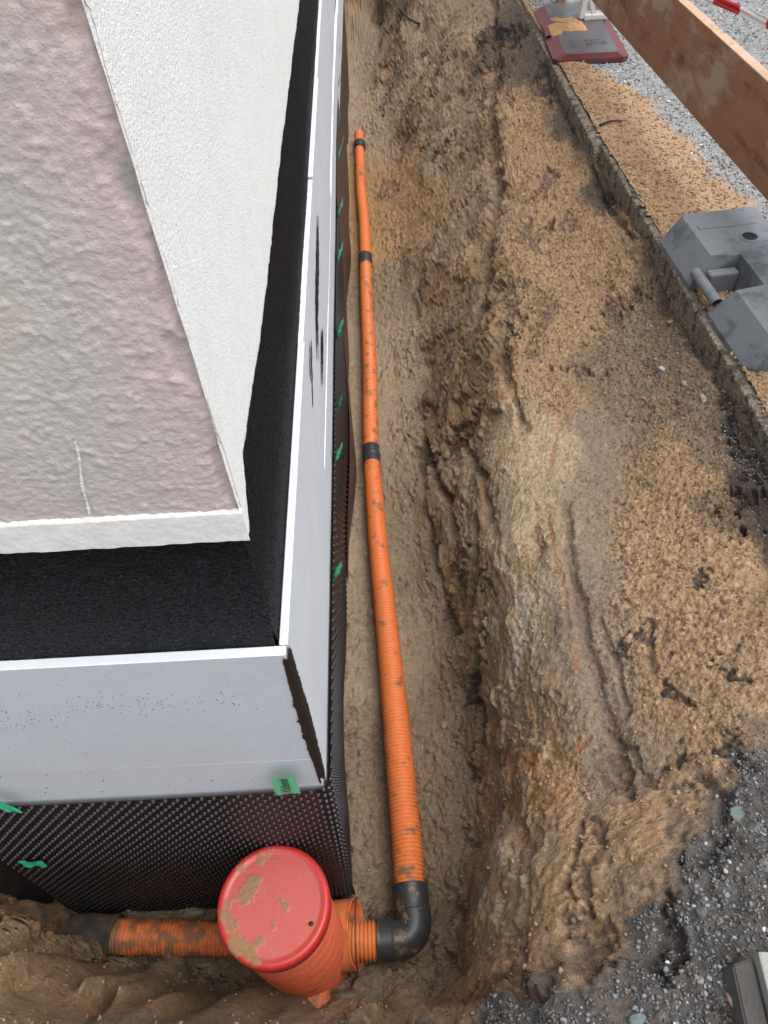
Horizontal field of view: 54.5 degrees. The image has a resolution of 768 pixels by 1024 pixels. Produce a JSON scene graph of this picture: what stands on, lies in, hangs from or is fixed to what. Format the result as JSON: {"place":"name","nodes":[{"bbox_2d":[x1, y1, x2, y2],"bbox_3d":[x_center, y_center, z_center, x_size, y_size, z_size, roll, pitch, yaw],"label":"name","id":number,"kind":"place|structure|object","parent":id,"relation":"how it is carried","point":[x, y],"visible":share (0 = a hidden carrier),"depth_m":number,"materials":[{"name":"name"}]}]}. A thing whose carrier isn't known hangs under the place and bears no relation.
{"place":"outdoors","nodes":[
{"label":"outdoors","id":0,"kind":"place"},
{"bbox_2d":[0,0,767,1023],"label":"trench ground","id":1,"kind":"structure","parent":0,"point":[396,62],"depth_m":2.39,"materials":[{"name":"soil"}]},
{"bbox_2d":[60,912,234,958],"bbox_3d":[-0.724,1.264,2.217,0.637,0.126,0.126,0,51,3],"label":"drainage pipe","id":2,"kind":"object","parent":1,"relation":"on","point":[118,934],"visible":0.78,"depth_m":2.18,"materials":[{"name":"plastic"}]},
{"bbox_2d":[217,845,363,1007],"bbox_3d":[-0.239,1.125,1.958,0.346,0.673,0.296,-3,51,1],"label":"inspection shaft","id":3,"kind":"object","parent":1,"relation":"on","point":[283,918],"visible":0.96,"depth_m":1.73,"materials":[{"name":"red plastic"}]},
{"bbox_2d":[349,129,430,962],"bbox_3d":[-0.074,-0.760,3.833,0.255,0.126,5.329,-3,51,1],"label":"drainage pipe","id":4,"kind":"object","parent":1,"relation":"on","point":[403,934],"visible":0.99,"depth_m":2.59,"materials":[{"name":"orange plastic"}]},
{"bbox_2d":[398,8,419,24],"bbox_3d":[0.208,-3.768,5.680,0.188,0.134,0.070,-14,51,-8],"label":"root","id":5,"kind":"object","parent":1,"relation":"on","point":[409,19],"visible":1,"depth_m":5.66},
{"bbox_2d":[441,721,448,729],"bbox_3d":[0.220,0.765,2.669,0.034,0.024,0.034,2,56,-6],"label":"stone","id":6,"kind":"object","parent":1,"relation":"on","point":[443,724],"visible":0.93,"depth_m":2.66,"materials":[{"name":"beige stone"}]},
{"bbox_2d":[515,0,550,66],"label":"kerb stone","id":7,"kind":"object","parent":1,"relation":"on","point":[540,38],"visible":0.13,"depth_m":4.20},
{"bbox_2d":[549,61,604,166],"bbox_3d":[0.957,-1.966,3.800,0.064,0.262,0.989,-4,51,0],"label":"kerb stone","id":8,"kind":"object","parent":1,"relation":"on","point":[584,129],"visible":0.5,"depth_m":3.63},
{"bbox_2d":[481,404,767,1023],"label":"gravel chips","id":9,"kind":"object","parent":1,"relation":"on","point":[715,883],"visible":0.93,"depth_m":1.43,"materials":[{"name":"grey gravel"}]},
{"bbox_2d":[598,145,672,289],"bbox_3d":[1.053,-1.201,3.155,0.064,0.262,0.970,-5,51,-1],"label":"kerb stone","id":10,"kind":"object","parent":1,"relation":"on","point":[642,223],"visible":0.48,"depth_m":3.05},
{"bbox_2d":[629,1013,645,1023],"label":"stone","id":11,"kind":"object","parent":1,"relation":"on","point":[638,1018],"visible":1,"depth_m":1.32,"materials":[{"name":"grey stone"}]},
{"bbox_2d":[548,202,767,632],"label":"earth chips","id":12,"kind":"object","parent":1,"relation":"on","point":[689,439],"visible":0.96,"depth_m":2.52,"materials":[{"name":"brown soil"}]},
{"bbox_2d":[694,905,707,918],"bbox_3d":[0.614,0.773,1.438,0.025,0.019,0.027,-8,51,-3],"label":"stone","id":13,"kind":"object","parent":1,"relation":"on","point":[700,911],"visible":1,"depth_m":1.43,"materials":[{"name":"grey stone"}]},
{"bbox_2d":[700,394,705,403],"bbox_3d":[1.045,-0.366,2.434,0.021,0.018,0.049,-2,56,-9],"label":"stone","id":14,"kind":"object","parent":1,"relation":"on","point":[703,401],"visible":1,"depth_m":2.43,"materials":[{"name":"white stone"}]},
{"bbox_2d":[665,269,767,463],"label":"kerb stone","id":15,"kind":"object","parent":1,"relation":"on","point":[686,305],"visible":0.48,"depth_m":2.44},
{"bbox_2d":[726,993,732,1006],"bbox_3d":[0.621,0.867,1.321,0.027,0.018,0.027,4,51,6],"label":"stone","id":16,"kind":"object","parent":1,"relation":"on","point":[729,998],"visible":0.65,"depth_m":1.32,"materials":[{"name":"brown stone"}]},
{"bbox_2d":[730,806,745,821],"bbox_3d":[0.743,0.636,1.558,0.039,0.015,0.041,-7,56,-13],"label":"stone","id":17,"kind":"object","parent":1,"relation":"on","point":[737,814],"visible":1,"depth_m":1.56,"materials":[{"name":"grey stone"}]},
{"bbox_2d":[721,952,767,1023],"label":"concrete block","id":18,"kind":"object","parent":1,"relation":"on","point":[746,980],"depth_m":1.30,"materials":[{"name":"grey concrete"}]},
{"bbox_2d":[523,0,767,412],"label":"gravel ground","id":19,"kind":"structure","parent":0,"point":[718,150],"depth_m":3.44,"materials":[{"name":"grey gravel"}]},
{"bbox_2d":[534,2,627,64],"bbox_3d":[1.097,-2.712,4.201,0.400,0.048,0.800,-2,51,2],"label":"base plate","id":20,"kind":"object","parent":19,"relation":"on","point":[597,41],"visible":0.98,"depth_m":4.07,"materials":[{"name":"plastic"}]},
{"bbox_2d":[548,17,586,36],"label":"spilt sand","id":21,"kind":"structure","parent":20,"relation":"on","point":[556,28],"depth_m":4.19,"materials":[{"name":"beige sand"}]},
{"bbox_2d":[578,0,607,20],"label":"warning barrier","id":22,"kind":"object","parent":20,"relation":"on","point":[592,14],"visible":0.65,"depth_m":4.22,"materials":[{"name":"white plastic"}]},
{"bbox_2d":[521,0,767,417],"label":"sand lumps","id":23,"kind":"object","parent":19,"relation":"on","point":[752,375],"visible":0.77,"depth_m":3.21,"materials":[{"name":"beige sand"}]},
{"bbox_2d":[599,120,622,125],"bbox_3d":[1.058,-1.815,3.473,0.117,0.014,0.019,-14,51,-8],"label":"root","id":24,"kind":"object","parent":23,"relation":"on","point":[604,123],"visible":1,"depth_m":3.47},
{"bbox_2d":[658,207,767,372],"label":"base plate","id":25,"kind":"object","parent":19,"relation":"on","point":[710,254],"visible":1,"depth_m":2.59,"materials":[{"name":"concrete"}]},
{"bbox_2d":[705,0,767,28],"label":"barrier tape","id":26,"kind":"object","parent":19,"relation":"on","point":[747,14],"visible":1,"depth_m":2.58,"materials":[{"name":"plastic"}]},
{"bbox_3d":[1.484,-0.460,2.089,0.044,0.459,0.060,-7,51,-2],"label":"timber post","id":27,"kind":"object","parent":19,"relation":"on","visible":0},
{"bbox_2d":[592,0,767,200],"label":"timber board","id":28,"kind":"object","parent":27,"relation":"attached to","point":[712,76],"visible":1,"depth_m":2.88,"materials":[{"name":"brown wood"}]},
{"label":"ground","id":29,"kind":"structure","parent":0,"visible":0},
{"bbox_2d":[0,0,355,903],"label":"house","id":30,"kind":"structure","parent":29,"relation":"on","point":[168,208],"depth_m":0.96,"materials":[{"name":"paint"}]},
{"bbox_2d":[0,200,352,913],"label":"dimpled membrane","id":31,"kind":"object","parent":30,"relation":"attached to","point":[140,856],"visible":0.91,"depth_m":1.82,"materials":[{"name":"black plastic"}]},
{"bbox_2d":[336,0,355,581],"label":"dimpled membrane","id":32,"kind":"object","parent":30,"relation":"attached to","point":[342,194],"visible":0.91,"depth_m":3.86,"materials":[{"name":"black plastic"}]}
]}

